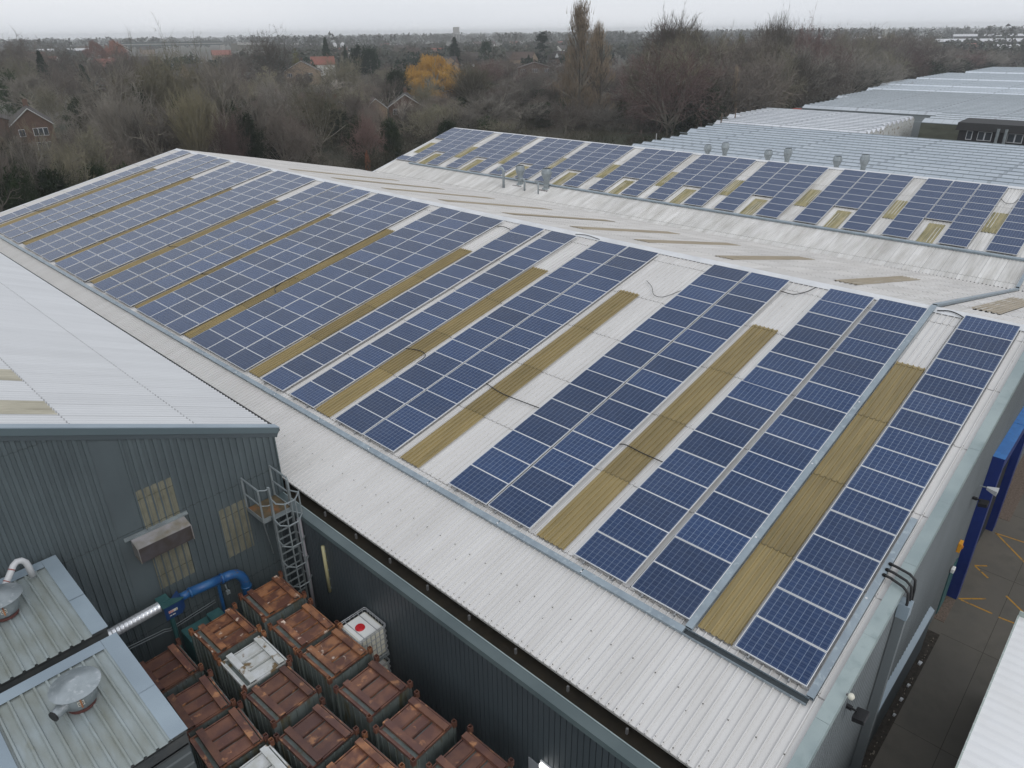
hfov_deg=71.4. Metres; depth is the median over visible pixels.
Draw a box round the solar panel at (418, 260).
[400,254,435,267]
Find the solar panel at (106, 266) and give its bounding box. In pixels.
[92,261,118,272]
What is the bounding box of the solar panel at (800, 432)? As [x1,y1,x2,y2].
[765,415,832,451]
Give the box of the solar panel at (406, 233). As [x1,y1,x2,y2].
[389,228,421,239]
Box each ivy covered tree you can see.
[0,155,40,210]
[21,155,85,198]
[57,90,95,134]
[72,157,114,183]
[123,80,168,160]
[220,97,236,116]
[221,101,249,125]
[226,99,274,158]
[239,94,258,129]
[254,125,274,158]
[261,125,301,161]
[321,106,355,143]
[343,110,380,164]
[375,115,407,161]
[377,66,412,102]
[431,112,461,137]
[446,93,471,111]
[476,108,496,124]
[510,91,530,110]
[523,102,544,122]
[526,87,558,104]
[529,105,554,127]
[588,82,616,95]
[646,77,736,135]
[695,70,739,122]
[844,67,893,92]
[901,68,940,78]
[918,58,957,73]
[938,58,977,72]
[978,61,1006,68]
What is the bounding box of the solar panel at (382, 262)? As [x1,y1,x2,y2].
[365,256,399,269]
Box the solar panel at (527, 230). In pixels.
[508,224,544,236]
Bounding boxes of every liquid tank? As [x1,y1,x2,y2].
[341,607,389,661]
[379,657,390,671]
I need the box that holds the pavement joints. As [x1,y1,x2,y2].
[895,517,1022,767]
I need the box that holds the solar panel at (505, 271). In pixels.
[485,264,523,279]
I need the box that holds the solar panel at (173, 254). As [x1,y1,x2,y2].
[160,248,187,260]
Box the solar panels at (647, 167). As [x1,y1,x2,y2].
[0,128,1023,260]
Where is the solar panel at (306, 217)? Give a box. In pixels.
[292,212,319,222]
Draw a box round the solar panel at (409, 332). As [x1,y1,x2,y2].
[388,322,429,342]
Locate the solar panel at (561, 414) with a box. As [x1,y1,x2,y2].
[533,398,588,429]
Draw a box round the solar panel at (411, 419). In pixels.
[386,404,436,434]
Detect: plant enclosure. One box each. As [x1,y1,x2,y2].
[0,555,108,692]
[0,632,196,767]
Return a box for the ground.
[0,28,1023,291]
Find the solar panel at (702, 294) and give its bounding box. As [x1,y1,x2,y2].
[677,284,725,304]
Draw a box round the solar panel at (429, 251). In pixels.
[415,245,450,259]
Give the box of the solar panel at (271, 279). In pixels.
[256,272,287,286]
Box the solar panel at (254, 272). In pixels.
[239,266,269,279]
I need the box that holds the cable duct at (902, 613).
[850,597,913,767]
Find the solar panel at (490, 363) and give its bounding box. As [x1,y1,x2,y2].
[465,350,512,375]
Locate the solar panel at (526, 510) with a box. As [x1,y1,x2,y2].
[488,485,551,528]
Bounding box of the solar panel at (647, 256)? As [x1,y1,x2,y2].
[617,247,658,262]
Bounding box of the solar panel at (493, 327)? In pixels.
[469,317,514,338]
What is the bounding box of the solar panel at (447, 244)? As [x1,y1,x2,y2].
[430,238,463,250]
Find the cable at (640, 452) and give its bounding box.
[619,443,662,461]
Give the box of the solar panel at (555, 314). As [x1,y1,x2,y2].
[533,305,577,324]
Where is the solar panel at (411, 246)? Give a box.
[395,240,428,252]
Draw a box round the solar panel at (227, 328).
[210,319,244,337]
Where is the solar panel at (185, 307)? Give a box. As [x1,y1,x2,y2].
[170,299,201,315]
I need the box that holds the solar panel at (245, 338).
[227,328,264,347]
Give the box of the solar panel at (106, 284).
[93,277,120,291]
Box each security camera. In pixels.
[846,693,854,699]
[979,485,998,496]
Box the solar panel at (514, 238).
[497,232,531,244]
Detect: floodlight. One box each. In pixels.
[846,703,869,725]
[972,496,988,507]
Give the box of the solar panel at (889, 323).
[859,311,917,334]
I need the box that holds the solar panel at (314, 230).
[300,224,327,235]
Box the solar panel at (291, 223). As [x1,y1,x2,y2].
[278,218,305,228]
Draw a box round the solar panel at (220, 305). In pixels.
[203,297,236,314]
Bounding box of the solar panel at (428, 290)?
[409,282,446,299]
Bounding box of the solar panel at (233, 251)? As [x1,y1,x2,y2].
[219,245,247,257]
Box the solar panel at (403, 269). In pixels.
[386,262,421,276]
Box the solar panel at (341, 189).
[328,185,354,193]
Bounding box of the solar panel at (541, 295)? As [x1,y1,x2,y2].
[518,286,560,304]
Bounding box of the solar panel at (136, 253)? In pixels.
[124,247,150,258]
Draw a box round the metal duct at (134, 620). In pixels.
[107,602,161,635]
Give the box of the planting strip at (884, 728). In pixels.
[861,629,939,767]
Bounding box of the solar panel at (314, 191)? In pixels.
[301,187,326,195]
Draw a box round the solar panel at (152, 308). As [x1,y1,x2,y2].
[136,300,166,316]
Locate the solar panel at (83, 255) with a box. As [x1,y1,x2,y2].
[71,250,95,261]
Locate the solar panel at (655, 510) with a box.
[619,487,688,533]
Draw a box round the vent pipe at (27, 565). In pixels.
[2,557,35,583]
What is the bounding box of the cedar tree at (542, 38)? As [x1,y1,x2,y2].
[535,31,549,63]
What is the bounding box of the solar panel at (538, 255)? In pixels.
[513,246,550,261]
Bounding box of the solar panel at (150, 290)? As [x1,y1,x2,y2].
[136,283,165,297]
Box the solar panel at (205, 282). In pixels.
[190,275,220,289]
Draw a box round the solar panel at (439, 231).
[423,225,455,237]
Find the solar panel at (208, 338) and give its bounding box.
[190,329,225,348]
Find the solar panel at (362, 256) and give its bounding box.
[346,250,379,262]
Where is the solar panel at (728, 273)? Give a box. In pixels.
[703,264,749,282]
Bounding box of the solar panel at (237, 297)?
[221,289,253,304]
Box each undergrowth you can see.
[0,73,853,168]
[1,76,838,208]
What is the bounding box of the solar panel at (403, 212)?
[387,207,417,217]
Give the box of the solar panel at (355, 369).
[331,356,374,380]
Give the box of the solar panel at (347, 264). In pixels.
[331,258,364,271]
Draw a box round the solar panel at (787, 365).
[756,351,815,379]
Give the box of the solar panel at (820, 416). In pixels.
[780,397,846,431]
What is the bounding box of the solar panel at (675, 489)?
[639,467,707,510]
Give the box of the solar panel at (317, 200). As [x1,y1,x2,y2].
[303,196,329,205]
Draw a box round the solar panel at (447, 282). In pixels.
[424,273,461,289]
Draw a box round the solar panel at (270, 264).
[255,258,285,271]
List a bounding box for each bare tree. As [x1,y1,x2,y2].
[0,27,48,75]
[0,43,42,97]
[0,49,18,80]
[0,70,60,109]
[0,113,28,165]
[0,114,64,200]
[0,136,39,180]
[0,137,23,211]
[2,134,60,195]
[8,132,63,166]
[13,42,64,76]
[13,116,87,188]
[22,82,77,126]
[26,41,107,86]
[28,57,78,105]
[34,126,89,176]
[41,139,93,187]
[45,66,97,105]
[54,56,152,165]
[59,123,118,178]
[61,111,104,160]
[65,49,118,82]
[73,93,107,157]
[76,126,142,172]
[82,79,155,165]
[83,28,173,114]
[86,43,148,80]
[100,60,142,93]
[113,71,151,148]
[118,100,181,160]
[119,50,168,93]
[128,87,186,162]
[132,17,208,111]
[140,87,180,148]
[147,76,219,151]
[163,27,237,123]
[183,88,228,152]
[187,51,257,122]
[187,62,227,143]
[198,50,248,86]
[206,103,251,155]
[211,115,236,154]
[217,46,258,84]
[217,98,248,152]
[222,100,257,152]
[225,68,268,117]
[232,87,286,138]
[239,22,310,87]
[245,66,305,114]
[246,85,299,111]
[249,68,289,92]
[252,69,278,96]
[255,91,314,162]
[267,98,314,158]
[276,110,327,164]
[277,66,311,91]
[278,64,366,156]
[282,102,325,148]
[298,86,331,118]
[309,50,372,95]
[328,84,378,124]
[331,79,373,103]
[336,99,388,161]
[345,73,383,89]
[346,77,382,99]
[346,86,381,113]
[347,98,383,120]
[354,71,393,109]
[356,101,385,152]
[358,101,400,132]
[361,65,403,83]
[363,70,410,113]
[389,44,416,57]
[390,99,431,135]
[391,102,422,121]
[395,93,432,115]
[395,100,449,140]
[399,44,436,56]
[408,77,441,110]
[409,94,481,131]
[418,106,462,143]
[419,89,468,113]
[427,101,505,130]
[442,85,463,100]
[443,58,505,104]
[455,105,518,129]
[464,94,509,124]
[474,55,521,86]
[474,76,530,111]
[475,65,515,80]
[476,118,525,132]
[481,81,516,105]
[485,52,534,84]
[487,81,533,98]
[493,73,541,91]
[496,85,526,114]
[497,97,553,127]
[501,71,554,90]
[509,86,536,111]
[513,69,554,86]
[513,73,548,101]
[517,92,558,112]
[518,79,565,106]
[526,103,571,124]
[528,63,563,82]
[541,79,565,98]
[542,55,575,83]
[544,98,585,133]
[548,103,591,131]
[561,74,614,94]
[569,99,633,129]
[573,60,628,81]
[598,56,669,120]
[598,91,625,117]
[602,65,629,89]
[603,91,631,113]
[610,33,737,142]
[615,46,651,90]
[616,83,675,132]
[620,41,716,131]
[621,29,652,88]
[625,103,657,130]
[631,21,725,94]
[636,28,732,118]
[637,3,719,64]
[641,20,686,53]
[641,26,745,74]
[651,60,719,106]
[677,42,762,111]
[685,33,735,66]
[693,45,766,119]
[698,36,782,109]
[699,22,750,63]
[718,22,779,102]
[723,42,804,112]
[725,38,782,107]
[733,34,810,108]
[734,31,764,99]
[735,31,802,91]
[750,26,800,96]
[751,5,798,98]
[772,36,837,103]
[775,33,847,97]
[775,36,846,107]
[778,43,838,104]
[787,16,825,51]
[790,8,830,97]
[797,43,856,102]
[808,24,831,53]
[809,44,914,101]
[811,30,866,99]
[822,33,875,94]
[823,24,862,66]
[823,31,862,87]
[824,20,856,52]
[843,26,867,52]
[843,33,883,60]
[846,36,882,85]
[846,48,915,82]
[850,30,873,45]
[851,23,884,49]
[851,28,887,61]
[851,32,905,56]
[855,41,887,69]
[858,38,921,78]
[866,49,926,78]
[870,49,917,81]
[871,34,901,51]
[871,37,945,67]
[873,27,906,47]
[881,32,910,43]
[883,37,918,62]
[884,36,930,58]
[887,29,920,45]
[891,54,941,79]
[898,36,934,59]
[901,28,933,53]
[902,34,943,52]
[916,41,954,62]
[921,51,970,73]
[931,34,947,48]
[931,45,967,59]
[944,43,963,54]
[949,47,978,59]
[951,47,990,67]
[966,52,994,68]
[977,48,1014,66]
[989,48,1012,66]
[1003,48,1023,65]
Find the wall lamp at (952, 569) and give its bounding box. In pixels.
[949,565,955,573]
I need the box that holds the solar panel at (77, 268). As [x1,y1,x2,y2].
[64,262,90,274]
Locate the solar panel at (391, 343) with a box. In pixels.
[370,333,412,355]
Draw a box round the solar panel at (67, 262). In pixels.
[55,257,79,268]
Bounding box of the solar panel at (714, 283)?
[690,274,737,292]
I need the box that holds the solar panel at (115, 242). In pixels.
[103,237,127,247]
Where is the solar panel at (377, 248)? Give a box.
[361,242,393,254]
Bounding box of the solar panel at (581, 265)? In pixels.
[561,258,601,273]
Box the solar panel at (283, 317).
[265,308,301,326]
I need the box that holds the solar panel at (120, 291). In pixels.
[105,284,133,298]
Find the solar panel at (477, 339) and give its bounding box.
[453,328,497,350]
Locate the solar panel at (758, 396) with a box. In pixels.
[727,380,788,412]
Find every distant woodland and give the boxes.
[0,23,1023,51]
[1,35,1023,71]
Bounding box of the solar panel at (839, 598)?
[777,559,863,620]
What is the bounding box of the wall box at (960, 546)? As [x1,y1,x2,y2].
[956,540,963,552]
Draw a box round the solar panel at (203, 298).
[188,290,219,306]
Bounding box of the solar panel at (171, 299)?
[155,292,185,307]
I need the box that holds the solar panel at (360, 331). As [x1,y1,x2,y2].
[340,321,379,341]
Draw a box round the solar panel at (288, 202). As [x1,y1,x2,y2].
[275,198,300,207]
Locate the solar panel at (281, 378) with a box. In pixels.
[261,366,303,390]
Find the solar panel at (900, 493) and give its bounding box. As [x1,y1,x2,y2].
[846,465,924,510]
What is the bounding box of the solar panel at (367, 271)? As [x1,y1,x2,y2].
[350,264,383,278]
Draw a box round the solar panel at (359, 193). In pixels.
[345,189,370,197]
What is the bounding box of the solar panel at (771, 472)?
[732,451,802,491]
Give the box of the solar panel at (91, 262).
[81,255,106,267]
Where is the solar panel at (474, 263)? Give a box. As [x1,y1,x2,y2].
[454,256,491,270]
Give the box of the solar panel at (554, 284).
[532,276,574,293]
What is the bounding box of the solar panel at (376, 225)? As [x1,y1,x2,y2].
[361,220,391,231]
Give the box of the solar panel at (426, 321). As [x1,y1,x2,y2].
[405,311,446,331]
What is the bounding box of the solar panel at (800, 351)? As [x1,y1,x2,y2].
[770,338,828,364]
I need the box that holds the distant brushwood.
[1,53,1021,98]
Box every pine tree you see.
[347,42,367,78]
[359,44,380,76]
[479,38,493,61]
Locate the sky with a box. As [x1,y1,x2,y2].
[0,0,1023,39]
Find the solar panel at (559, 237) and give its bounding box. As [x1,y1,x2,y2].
[540,231,576,243]
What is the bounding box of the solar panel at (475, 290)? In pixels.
[455,282,494,299]
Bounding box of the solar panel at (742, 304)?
[715,293,765,314]
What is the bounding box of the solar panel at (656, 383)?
[626,368,682,397]
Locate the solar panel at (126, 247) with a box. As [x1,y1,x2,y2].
[114,242,138,252]
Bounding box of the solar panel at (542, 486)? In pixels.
[511,466,573,507]
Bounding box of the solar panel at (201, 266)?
[188,260,216,272]
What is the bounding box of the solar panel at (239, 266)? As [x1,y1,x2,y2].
[223,260,253,273]
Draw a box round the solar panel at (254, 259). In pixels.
[240,253,268,265]
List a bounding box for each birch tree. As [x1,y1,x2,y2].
[310,76,345,94]
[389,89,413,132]
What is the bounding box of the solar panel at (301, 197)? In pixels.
[289,192,313,201]
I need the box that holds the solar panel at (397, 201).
[383,197,411,206]
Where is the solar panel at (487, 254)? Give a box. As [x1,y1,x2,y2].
[468,247,504,261]
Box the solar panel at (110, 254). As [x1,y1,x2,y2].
[98,249,123,259]
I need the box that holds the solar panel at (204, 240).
[191,235,217,245]
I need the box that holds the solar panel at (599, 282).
[576,274,620,291]
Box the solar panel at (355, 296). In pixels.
[338,288,373,304]
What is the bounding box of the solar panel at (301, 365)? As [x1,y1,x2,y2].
[282,354,323,377]
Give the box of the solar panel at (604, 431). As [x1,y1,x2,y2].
[572,414,631,448]
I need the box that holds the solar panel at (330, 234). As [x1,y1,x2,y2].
[316,229,345,240]
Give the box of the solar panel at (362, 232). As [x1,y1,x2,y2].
[347,227,377,238]
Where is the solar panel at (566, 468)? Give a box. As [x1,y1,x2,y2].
[533,448,593,486]
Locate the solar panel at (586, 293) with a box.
[563,284,606,302]
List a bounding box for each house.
[0,114,13,141]
[8,99,58,152]
[80,133,118,171]
[91,58,116,76]
[131,56,160,64]
[139,46,153,54]
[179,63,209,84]
[211,50,230,60]
[221,57,245,74]
[259,90,326,113]
[284,58,321,84]
[310,54,335,75]
[364,97,386,119]
[388,88,422,117]
[425,56,459,67]
[443,56,458,71]
[461,52,484,65]
[477,60,507,72]
[506,51,533,58]
[509,52,537,65]
[518,59,551,76]
[547,51,569,64]
[557,45,566,50]
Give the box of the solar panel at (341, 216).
[327,211,355,221]
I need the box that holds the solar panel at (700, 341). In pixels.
[673,329,726,353]
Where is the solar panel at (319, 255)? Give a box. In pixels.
[304,248,334,261]
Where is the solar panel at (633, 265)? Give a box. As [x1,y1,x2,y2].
[605,256,646,271]
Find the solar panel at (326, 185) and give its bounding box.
[313,182,338,189]
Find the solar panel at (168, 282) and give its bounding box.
[154,275,183,289]
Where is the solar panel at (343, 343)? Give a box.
[321,332,361,353]
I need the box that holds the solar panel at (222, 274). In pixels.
[207,268,237,281]
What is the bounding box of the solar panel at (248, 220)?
[235,216,260,225]
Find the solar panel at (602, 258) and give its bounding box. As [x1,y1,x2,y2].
[574,249,614,264]
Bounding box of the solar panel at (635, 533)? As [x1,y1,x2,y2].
[597,508,668,557]
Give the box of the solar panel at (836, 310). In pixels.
[808,299,863,322]
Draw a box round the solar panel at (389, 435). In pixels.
[363,419,415,451]
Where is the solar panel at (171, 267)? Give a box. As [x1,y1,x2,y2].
[157,261,185,274]
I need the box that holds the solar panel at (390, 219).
[375,214,404,224]
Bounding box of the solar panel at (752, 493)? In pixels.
[714,470,786,514]
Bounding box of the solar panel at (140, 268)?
[127,262,154,275]
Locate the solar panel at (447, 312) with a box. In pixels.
[423,301,463,320]
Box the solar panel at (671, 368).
[643,355,697,382]
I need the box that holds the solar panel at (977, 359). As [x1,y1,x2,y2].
[936,343,1002,371]
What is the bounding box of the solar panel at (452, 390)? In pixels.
[427,376,475,404]
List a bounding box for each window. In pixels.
[18,129,25,136]
[32,127,48,135]
[965,131,972,139]
[976,131,992,140]
[1006,133,1023,143]
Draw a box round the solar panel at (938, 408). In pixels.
[901,390,972,425]
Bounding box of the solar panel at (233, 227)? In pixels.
[221,222,246,232]
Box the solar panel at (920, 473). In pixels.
[861,445,937,487]
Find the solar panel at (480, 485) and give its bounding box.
[448,464,508,504]
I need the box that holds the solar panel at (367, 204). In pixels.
[355,199,381,208]
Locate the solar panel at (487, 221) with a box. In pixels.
[470,216,503,227]
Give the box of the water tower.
[453,27,459,42]
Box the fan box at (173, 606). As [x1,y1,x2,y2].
[154,591,184,649]
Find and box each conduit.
[882,573,909,605]
[885,568,912,600]
[888,562,916,600]
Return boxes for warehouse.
[28,48,88,52]
[920,38,1022,44]
[953,34,1023,38]
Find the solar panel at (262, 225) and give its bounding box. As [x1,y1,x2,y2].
[249,220,276,230]
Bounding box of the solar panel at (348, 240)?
[333,234,363,246]
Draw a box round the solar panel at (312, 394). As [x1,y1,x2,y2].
[290,381,334,407]
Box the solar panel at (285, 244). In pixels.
[271,238,299,250]
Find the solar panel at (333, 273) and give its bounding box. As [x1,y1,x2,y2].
[315,265,348,280]
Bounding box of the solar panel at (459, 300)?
[439,291,479,309]
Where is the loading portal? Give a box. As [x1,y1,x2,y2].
[946,407,1023,598]
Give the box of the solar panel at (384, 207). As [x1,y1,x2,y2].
[371,203,398,212]
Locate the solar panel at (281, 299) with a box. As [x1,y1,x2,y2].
[265,291,299,307]
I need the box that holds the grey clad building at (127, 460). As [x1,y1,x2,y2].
[0,252,292,662]
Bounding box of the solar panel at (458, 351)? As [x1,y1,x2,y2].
[435,339,480,362]
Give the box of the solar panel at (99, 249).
[88,244,112,254]
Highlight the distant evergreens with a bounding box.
[23,37,1023,80]
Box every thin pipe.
[128,600,214,647]
[129,602,215,649]
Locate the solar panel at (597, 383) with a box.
[570,369,623,397]
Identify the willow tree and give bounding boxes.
[82,41,107,60]
[103,39,127,59]
[365,150,370,170]
[404,54,464,99]
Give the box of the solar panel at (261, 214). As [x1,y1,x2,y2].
[248,209,274,219]
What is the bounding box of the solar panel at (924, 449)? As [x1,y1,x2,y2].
[875,426,949,465]
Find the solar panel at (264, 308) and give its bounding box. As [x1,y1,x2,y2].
[247,300,281,317]
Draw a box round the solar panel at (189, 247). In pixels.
[176,241,202,252]
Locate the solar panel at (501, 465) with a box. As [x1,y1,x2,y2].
[471,447,529,484]
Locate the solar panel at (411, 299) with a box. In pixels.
[392,291,430,308]
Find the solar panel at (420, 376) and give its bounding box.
[397,364,444,389]
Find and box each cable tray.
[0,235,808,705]
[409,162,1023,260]
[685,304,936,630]
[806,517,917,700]
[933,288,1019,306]
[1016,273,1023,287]
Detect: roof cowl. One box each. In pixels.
[0,582,22,621]
[47,666,100,721]
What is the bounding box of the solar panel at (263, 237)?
[250,231,277,242]
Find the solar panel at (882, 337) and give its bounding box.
[847,323,907,348]
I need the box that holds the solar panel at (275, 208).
[262,204,287,213]
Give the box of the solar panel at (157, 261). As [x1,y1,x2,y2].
[144,255,170,267]
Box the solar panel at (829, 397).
[795,381,859,413]
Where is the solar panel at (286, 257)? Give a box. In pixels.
[271,251,301,263]
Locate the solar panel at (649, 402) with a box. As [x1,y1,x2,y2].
[609,383,666,413]
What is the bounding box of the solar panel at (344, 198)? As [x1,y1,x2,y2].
[332,194,358,203]
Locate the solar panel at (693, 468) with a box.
[658,448,725,488]
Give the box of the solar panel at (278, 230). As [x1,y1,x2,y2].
[264,225,292,235]
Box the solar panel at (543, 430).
[513,414,570,447]
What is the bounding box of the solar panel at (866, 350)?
[834,337,896,363]
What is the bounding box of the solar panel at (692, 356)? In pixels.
[658,342,712,367]
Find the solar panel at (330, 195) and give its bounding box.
[317,191,341,199]
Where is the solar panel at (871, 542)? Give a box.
[814,510,895,562]
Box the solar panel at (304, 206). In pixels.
[290,202,316,211]
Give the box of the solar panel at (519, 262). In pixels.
[499,255,537,270]
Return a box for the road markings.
[959,533,1023,622]
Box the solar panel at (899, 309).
[869,298,927,320]
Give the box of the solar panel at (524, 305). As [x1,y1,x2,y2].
[502,295,545,314]
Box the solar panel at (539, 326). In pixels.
[516,315,562,336]
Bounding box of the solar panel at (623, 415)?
[592,399,649,430]
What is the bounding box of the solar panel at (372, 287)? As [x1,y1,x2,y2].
[354,279,390,295]
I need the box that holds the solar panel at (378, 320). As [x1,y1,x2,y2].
[358,311,397,330]
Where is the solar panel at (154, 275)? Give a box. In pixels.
[141,268,168,282]
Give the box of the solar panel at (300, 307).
[284,299,319,315]
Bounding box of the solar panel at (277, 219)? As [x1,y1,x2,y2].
[264,214,289,224]
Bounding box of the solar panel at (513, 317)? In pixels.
[486,306,530,326]
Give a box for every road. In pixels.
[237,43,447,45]
[870,493,1023,767]
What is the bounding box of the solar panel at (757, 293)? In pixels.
[728,283,777,302]
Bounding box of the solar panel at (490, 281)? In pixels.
[470,272,509,289]
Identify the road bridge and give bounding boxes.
[121,41,224,51]
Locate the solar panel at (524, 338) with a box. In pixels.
[500,327,546,349]
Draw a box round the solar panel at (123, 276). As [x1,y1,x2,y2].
[110,270,137,283]
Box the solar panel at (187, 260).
[174,254,201,266]
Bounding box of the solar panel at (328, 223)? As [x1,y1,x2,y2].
[314,218,341,228]
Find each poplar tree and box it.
[548,0,610,126]
[581,21,618,121]
[725,65,738,117]
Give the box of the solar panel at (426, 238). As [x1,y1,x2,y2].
[409,232,442,244]
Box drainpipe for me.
[297,518,316,608]
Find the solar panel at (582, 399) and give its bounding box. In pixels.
[552,383,606,413]
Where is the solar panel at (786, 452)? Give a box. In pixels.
[748,432,817,470]
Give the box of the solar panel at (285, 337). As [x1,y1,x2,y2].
[265,327,303,347]
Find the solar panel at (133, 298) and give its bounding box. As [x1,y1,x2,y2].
[118,291,147,306]
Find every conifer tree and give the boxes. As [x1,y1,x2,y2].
[35,50,57,98]
[78,64,96,106]
[322,37,331,55]
[343,44,349,69]
[449,37,463,66]
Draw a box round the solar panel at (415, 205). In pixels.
[401,201,429,210]
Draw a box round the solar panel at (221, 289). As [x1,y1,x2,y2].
[205,282,236,296]
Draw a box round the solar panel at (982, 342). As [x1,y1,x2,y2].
[947,329,1011,356]
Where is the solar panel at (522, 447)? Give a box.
[492,430,550,465]
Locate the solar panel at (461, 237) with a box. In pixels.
[444,230,477,243]
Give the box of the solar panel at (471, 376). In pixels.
[447,363,494,389]
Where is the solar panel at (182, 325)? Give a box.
[165,316,199,334]
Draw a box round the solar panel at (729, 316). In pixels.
[701,305,753,326]
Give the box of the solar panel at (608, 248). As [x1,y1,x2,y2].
[588,241,627,255]
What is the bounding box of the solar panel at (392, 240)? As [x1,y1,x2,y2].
[376,235,407,246]
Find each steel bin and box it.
[140,637,204,699]
[167,668,236,737]
[187,700,268,767]
[188,602,261,694]
[216,630,292,716]
[238,570,306,644]
[240,737,291,767]
[241,659,321,751]
[267,598,338,677]
[273,696,359,767]
[297,622,372,718]
[326,729,404,767]
[333,654,412,747]
[373,689,456,767]
[426,724,513,767]
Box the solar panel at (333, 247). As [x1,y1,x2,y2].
[318,241,349,253]
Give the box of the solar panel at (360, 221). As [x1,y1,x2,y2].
[345,216,372,226]
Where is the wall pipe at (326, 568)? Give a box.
[321,545,331,592]
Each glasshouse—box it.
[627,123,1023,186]
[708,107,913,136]
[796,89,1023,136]
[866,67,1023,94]
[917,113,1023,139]
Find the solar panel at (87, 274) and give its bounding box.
[75,268,101,280]
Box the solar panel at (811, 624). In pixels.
[756,587,845,652]
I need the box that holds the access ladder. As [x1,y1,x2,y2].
[240,465,311,603]
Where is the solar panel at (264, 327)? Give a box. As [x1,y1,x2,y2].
[247,318,283,336]
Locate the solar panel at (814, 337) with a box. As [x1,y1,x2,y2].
[783,324,840,349]
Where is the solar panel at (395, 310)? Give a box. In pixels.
[375,301,414,319]
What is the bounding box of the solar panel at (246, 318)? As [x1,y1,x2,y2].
[229,309,263,327]
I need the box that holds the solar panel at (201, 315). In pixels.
[185,307,217,323]
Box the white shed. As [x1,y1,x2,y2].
[955,611,1023,767]
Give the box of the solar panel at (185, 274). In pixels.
[171,267,199,280]
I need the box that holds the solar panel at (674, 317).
[649,306,699,327]
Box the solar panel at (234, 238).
[220,233,247,244]
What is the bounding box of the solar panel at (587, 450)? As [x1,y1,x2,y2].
[553,431,613,467]
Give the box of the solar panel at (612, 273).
[591,264,633,281]
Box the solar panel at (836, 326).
[796,312,852,335]
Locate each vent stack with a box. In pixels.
[497,166,504,187]
[512,165,524,186]
[537,168,551,191]
[704,144,711,153]
[721,142,729,155]
[764,150,772,160]
[784,148,792,161]
[833,156,841,167]
[860,154,869,169]
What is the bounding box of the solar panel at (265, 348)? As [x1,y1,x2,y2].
[246,338,284,358]
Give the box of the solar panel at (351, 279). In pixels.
[334,272,368,287]
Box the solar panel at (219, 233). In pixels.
[206,228,232,239]
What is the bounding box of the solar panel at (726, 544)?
[675,513,750,563]
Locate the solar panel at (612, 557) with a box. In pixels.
[574,531,647,583]
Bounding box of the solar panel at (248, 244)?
[235,238,263,250]
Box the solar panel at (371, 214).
[357,209,386,219]
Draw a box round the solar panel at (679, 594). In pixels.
[631,561,710,619]
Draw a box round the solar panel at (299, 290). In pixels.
[282,282,316,297]
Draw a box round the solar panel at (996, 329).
[956,315,1020,341]
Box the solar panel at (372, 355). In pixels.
[351,344,393,367]
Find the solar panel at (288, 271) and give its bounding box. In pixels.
[272,264,303,278]
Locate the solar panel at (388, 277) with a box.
[370,270,405,285]
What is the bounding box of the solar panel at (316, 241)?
[302,236,330,247]
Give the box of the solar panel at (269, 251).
[255,245,284,257]
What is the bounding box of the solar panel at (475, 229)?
[457,223,490,235]
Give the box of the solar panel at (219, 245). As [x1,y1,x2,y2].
[205,240,232,251]
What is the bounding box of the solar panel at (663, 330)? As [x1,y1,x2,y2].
[634,318,685,341]
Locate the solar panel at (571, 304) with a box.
[547,294,592,313]
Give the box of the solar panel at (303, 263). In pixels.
[288,256,319,269]
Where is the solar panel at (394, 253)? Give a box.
[380,247,414,260]
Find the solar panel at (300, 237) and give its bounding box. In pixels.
[286,231,313,242]
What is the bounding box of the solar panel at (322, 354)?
[302,343,342,365]
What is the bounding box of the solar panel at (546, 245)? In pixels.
[527,238,564,252]
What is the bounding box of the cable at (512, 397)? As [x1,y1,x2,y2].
[486,383,538,407]
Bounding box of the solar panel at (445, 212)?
[429,207,460,217]
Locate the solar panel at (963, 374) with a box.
[925,358,993,388]
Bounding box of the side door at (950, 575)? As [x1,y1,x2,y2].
[936,558,957,613]
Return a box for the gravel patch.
[933,596,955,622]
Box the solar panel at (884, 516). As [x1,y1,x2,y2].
[830,487,910,536]
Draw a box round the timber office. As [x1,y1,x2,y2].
[955,118,1023,144]
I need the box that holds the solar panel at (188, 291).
[173,284,203,298]
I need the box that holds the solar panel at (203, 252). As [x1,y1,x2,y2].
[190,247,216,258]
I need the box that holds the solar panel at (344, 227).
[330,222,359,233]
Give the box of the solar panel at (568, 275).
[548,267,588,283]
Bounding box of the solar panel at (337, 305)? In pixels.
[320,297,357,314]
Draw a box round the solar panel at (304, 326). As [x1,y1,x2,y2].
[285,317,322,336]
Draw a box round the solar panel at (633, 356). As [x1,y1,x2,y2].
[603,343,655,367]
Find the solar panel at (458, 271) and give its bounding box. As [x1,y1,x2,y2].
[439,264,476,279]
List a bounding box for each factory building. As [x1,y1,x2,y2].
[0,148,1023,767]
[372,128,1023,290]
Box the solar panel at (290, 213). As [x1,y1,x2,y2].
[278,208,303,217]
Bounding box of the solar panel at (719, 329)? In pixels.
[688,317,740,340]
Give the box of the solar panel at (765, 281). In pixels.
[740,272,789,291]
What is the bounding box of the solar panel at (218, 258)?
[203,252,232,264]
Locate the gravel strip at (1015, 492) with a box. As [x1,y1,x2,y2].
[998,454,1023,520]
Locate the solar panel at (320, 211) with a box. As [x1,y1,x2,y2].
[306,206,332,216]
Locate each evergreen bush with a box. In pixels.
[0,67,25,115]
[116,159,127,169]
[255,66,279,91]
[292,48,298,65]
[377,115,403,153]
[477,115,497,130]
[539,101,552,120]
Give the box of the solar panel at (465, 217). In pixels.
[450,211,481,222]
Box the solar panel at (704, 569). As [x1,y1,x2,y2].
[654,536,731,590]
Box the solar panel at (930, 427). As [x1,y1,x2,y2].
[889,408,961,445]
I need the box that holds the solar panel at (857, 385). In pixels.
[809,365,872,396]
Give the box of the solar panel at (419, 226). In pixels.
[403,220,434,231]

